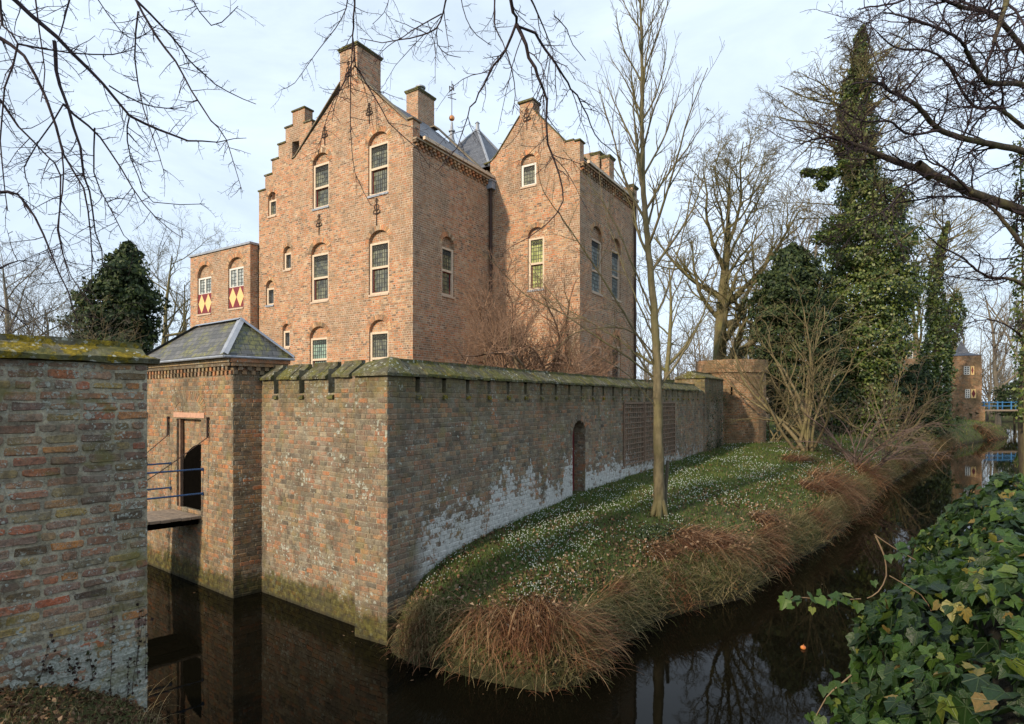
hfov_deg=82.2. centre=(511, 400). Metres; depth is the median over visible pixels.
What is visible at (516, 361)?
apple tree
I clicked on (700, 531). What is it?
sedge tussock
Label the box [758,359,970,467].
bare shrub
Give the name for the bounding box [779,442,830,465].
sedge tussock
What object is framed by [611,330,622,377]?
window
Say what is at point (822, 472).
sedge tussock
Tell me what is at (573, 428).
door
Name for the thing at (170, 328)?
bare tree
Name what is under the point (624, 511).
snowdrops
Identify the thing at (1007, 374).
woodland
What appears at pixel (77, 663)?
ivy creeper
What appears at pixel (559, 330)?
apple tree
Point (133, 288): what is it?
holly tree
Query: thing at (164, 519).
footbridge
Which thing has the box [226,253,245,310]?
window
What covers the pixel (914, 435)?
bank undergrowth
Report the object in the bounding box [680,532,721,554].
sedge tussock
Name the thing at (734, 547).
sedge tussock
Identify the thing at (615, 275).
window
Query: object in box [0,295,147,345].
bare shrub
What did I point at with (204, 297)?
window
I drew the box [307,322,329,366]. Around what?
window
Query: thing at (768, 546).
sedge tussock
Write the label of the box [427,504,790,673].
caught leaves
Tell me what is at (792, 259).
yew tree
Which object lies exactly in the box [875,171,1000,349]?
bare tree
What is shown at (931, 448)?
sedge tussock
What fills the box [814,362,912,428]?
holly bush
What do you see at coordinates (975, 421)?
rough grass
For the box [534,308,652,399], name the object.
apple tree
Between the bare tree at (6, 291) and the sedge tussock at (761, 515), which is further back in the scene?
the bare tree at (6, 291)
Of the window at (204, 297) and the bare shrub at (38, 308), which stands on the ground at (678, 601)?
the bare shrub at (38, 308)
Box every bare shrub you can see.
[0,239,144,348]
[0,250,142,342]
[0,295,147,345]
[686,273,915,451]
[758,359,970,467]
[761,416,951,481]
[766,366,847,443]
[766,379,777,424]
[818,345,963,453]
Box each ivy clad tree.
[745,10,970,441]
[877,169,1022,424]
[927,270,973,423]
[1007,137,1023,475]
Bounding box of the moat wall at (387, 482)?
[259,357,723,645]
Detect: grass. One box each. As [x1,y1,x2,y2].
[380,431,960,700]
[393,587,611,676]
[769,419,1018,471]
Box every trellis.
[623,402,643,465]
[644,402,653,460]
[662,402,674,455]
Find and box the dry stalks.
[132,674,189,723]
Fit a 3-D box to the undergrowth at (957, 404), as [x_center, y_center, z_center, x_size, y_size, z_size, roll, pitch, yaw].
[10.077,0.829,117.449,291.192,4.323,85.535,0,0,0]
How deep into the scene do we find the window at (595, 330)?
26.76 m
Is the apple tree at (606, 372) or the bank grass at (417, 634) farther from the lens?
the apple tree at (606, 372)
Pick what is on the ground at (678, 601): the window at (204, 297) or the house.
the house
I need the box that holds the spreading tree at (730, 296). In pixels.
[640,99,832,359]
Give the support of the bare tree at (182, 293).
on the ground at (678, 601)
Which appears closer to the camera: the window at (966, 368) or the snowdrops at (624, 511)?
the snowdrops at (624, 511)
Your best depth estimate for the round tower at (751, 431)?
31.89 m
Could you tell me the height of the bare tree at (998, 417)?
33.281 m
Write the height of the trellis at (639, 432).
2.040 m
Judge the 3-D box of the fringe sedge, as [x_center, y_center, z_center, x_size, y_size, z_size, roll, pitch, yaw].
[19.608,3.376,29.807,3.514,1.836,60.006,0,0,43]
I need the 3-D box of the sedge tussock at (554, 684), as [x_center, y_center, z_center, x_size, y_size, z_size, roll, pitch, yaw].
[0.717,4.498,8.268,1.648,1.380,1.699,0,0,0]
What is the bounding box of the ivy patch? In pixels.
[635,521,679,541]
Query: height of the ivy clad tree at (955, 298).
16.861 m
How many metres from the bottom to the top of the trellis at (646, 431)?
2.040 m
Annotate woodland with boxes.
[9,246,1021,420]
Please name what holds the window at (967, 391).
in the corner tower at (968, 375)
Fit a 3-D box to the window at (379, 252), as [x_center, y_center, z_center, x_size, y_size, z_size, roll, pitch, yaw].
[-5.405,-5.742,24.051,1.552,2.898,0.245,0,0,32]
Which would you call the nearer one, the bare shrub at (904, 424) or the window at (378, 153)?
the window at (378, 153)
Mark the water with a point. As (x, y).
(251, 658)
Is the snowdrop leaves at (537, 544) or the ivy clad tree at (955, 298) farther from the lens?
the ivy clad tree at (955, 298)
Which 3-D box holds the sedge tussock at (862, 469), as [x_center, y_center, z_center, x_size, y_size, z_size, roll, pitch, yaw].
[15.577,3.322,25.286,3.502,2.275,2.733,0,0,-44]
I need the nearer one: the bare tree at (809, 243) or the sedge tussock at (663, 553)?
the sedge tussock at (663, 553)
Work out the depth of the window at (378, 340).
24.12 m
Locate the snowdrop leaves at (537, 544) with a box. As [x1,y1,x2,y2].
[422,439,876,620]
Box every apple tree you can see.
[436,267,603,374]
[447,227,556,370]
[462,252,627,377]
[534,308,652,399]
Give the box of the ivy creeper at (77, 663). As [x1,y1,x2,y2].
[37,600,153,696]
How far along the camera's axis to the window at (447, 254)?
25.01 m
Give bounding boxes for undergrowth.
[770,397,1001,417]
[810,422,952,451]
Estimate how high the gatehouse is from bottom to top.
6.322 m
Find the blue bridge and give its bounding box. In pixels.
[982,401,1017,410]
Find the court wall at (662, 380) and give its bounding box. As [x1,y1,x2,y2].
[641,379,674,381]
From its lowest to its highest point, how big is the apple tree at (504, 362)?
8.029 m
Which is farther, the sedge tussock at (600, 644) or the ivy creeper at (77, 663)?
the sedge tussock at (600, 644)
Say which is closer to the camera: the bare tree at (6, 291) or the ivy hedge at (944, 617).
the ivy hedge at (944, 617)
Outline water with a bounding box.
[147,422,1017,723]
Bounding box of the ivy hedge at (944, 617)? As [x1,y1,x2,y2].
[777,471,1023,723]
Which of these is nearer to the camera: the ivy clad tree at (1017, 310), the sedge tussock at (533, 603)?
the sedge tussock at (533, 603)
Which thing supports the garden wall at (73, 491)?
on the ground at (678, 601)
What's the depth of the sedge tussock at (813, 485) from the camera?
19.24 m
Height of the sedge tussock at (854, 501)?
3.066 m
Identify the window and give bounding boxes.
[195,261,212,315]
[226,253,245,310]
[264,277,275,306]
[266,189,277,218]
[281,243,292,271]
[281,321,291,348]
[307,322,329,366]
[308,237,331,303]
[310,147,331,211]
[365,126,391,197]
[365,225,392,296]
[366,315,391,360]
[439,232,456,298]
[517,149,539,188]
[524,222,547,291]
[590,221,603,296]
[590,329,604,368]
[610,234,621,302]
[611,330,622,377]
[964,366,969,374]
[965,389,969,397]
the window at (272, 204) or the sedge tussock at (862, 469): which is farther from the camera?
the window at (272, 204)
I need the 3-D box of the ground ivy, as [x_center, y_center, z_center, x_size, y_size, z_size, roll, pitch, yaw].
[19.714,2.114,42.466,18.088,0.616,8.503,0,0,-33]
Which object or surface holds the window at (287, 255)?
in the castle
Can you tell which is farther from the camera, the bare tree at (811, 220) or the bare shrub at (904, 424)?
the bare tree at (811, 220)
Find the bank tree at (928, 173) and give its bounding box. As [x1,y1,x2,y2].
[741,0,1023,473]
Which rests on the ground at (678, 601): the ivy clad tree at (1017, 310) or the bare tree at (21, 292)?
the bare tree at (21, 292)
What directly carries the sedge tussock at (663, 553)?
on the ground at (678, 601)
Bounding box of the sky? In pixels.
[0,0,1023,401]
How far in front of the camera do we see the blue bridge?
80.02 m
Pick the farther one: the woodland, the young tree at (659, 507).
the woodland
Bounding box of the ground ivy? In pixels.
[766,425,850,437]
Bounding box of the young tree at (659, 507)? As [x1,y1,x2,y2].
[456,0,761,518]
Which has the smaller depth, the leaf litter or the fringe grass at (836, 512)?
the leaf litter
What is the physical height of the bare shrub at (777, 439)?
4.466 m
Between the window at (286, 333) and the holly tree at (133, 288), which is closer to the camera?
the window at (286, 333)
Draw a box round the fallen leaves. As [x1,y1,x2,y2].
[393,443,876,676]
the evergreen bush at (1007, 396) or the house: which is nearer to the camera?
the house
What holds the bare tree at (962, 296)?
on the ground at (678, 601)
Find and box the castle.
[188,40,638,378]
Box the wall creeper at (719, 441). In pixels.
[705,389,727,450]
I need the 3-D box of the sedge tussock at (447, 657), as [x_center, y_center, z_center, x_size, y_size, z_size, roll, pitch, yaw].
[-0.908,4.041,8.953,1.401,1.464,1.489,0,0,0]
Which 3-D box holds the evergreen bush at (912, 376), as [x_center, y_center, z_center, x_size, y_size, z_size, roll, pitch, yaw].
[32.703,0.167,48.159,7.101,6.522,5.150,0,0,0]
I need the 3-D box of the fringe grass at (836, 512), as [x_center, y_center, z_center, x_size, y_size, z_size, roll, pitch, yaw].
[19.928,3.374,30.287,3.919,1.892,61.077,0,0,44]
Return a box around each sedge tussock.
[416,630,481,680]
[426,592,556,685]
[459,581,614,674]
[532,673,588,700]
[541,593,641,684]
[632,527,691,569]
[655,511,748,571]
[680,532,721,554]
[708,521,770,577]
[743,501,805,543]
[750,524,800,579]
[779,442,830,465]
[782,448,880,511]
[792,471,847,500]
[818,467,890,526]
[849,457,902,497]
[898,422,983,461]
[973,421,1014,441]
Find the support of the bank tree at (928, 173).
on the ground at (678, 601)
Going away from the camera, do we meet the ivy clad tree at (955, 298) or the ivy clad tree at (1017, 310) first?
the ivy clad tree at (1017, 310)
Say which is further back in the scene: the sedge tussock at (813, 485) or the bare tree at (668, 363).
the bare tree at (668, 363)
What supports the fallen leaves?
on the ground at (678, 601)
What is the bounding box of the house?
[888,343,923,415]
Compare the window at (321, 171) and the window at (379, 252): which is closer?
the window at (379, 252)
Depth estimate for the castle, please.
25.88 m
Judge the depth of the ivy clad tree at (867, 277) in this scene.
38.69 m
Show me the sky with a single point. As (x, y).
(760, 37)
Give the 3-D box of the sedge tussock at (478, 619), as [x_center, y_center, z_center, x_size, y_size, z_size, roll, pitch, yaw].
[-0.364,3.509,8.942,2.179,1.485,1.686,0,0,0]
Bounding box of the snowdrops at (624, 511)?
[420,439,880,614]
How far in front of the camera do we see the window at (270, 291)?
28.36 m
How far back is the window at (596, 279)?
26.70 m
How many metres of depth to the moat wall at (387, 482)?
11.63 m
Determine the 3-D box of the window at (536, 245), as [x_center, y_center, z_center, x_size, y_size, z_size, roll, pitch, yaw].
[1.108,-6.435,26.278,1.245,3.067,0.245,0,0,32]
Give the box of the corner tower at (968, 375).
[951,341,984,421]
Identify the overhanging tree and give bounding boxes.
[0,0,262,330]
[270,0,641,256]
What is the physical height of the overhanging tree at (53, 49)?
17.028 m
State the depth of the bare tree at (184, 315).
58.36 m
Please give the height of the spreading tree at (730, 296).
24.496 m
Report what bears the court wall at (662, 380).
on the ground at (678, 601)
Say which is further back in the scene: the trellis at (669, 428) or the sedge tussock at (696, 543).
the trellis at (669, 428)
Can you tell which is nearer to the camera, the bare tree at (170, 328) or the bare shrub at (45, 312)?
the bare shrub at (45, 312)
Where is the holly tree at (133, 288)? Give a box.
[48,240,171,353]
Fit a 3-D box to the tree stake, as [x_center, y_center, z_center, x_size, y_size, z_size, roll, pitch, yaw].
[3.684,2.109,14.102,0.196,1.371,0.126,0,0,0]
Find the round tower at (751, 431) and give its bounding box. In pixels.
[696,359,767,443]
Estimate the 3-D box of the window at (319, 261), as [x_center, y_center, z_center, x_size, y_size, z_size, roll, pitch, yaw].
[-8.454,-5.773,25.980,1.571,2.874,0.245,0,0,32]
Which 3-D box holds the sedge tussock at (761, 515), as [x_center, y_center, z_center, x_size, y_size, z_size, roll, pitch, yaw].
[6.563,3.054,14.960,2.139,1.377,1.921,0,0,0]
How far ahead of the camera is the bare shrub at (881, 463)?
26.18 m
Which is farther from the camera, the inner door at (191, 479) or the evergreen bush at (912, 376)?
the evergreen bush at (912, 376)
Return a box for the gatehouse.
[146,317,294,597]
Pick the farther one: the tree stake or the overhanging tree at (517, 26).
the tree stake
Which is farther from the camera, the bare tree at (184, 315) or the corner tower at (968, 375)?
the corner tower at (968, 375)
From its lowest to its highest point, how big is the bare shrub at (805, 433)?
8.504 m
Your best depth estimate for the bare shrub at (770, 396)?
34.78 m
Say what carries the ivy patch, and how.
on the ground at (678, 601)
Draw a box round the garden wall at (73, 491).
[0,333,159,708]
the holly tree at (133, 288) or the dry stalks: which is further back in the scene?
the holly tree at (133, 288)
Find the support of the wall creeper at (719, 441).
attached to the moat wall at (387, 482)
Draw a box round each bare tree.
[0,225,86,335]
[0,256,81,335]
[42,247,103,337]
[102,199,252,344]
[105,232,246,345]
[145,303,189,350]
[636,191,728,379]
[701,181,856,422]
[736,158,940,364]
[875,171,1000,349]
[902,248,995,350]
[946,238,1022,423]
[947,238,1023,360]
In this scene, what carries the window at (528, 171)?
in the castle
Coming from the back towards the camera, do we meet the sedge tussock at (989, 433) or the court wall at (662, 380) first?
the sedge tussock at (989, 433)
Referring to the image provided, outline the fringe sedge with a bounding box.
[380,434,960,690]
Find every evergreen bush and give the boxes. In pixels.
[887,363,966,437]
[986,380,1017,428]
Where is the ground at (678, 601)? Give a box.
[0,405,1018,723]
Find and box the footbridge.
[147,435,206,530]
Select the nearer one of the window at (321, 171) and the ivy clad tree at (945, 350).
the window at (321, 171)
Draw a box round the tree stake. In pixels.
[664,460,668,506]
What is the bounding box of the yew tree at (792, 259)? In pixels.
[737,241,852,438]
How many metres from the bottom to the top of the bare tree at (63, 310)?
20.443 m
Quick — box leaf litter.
[0,682,164,723]
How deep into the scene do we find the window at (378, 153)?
24.16 m
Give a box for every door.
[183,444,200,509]
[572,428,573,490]

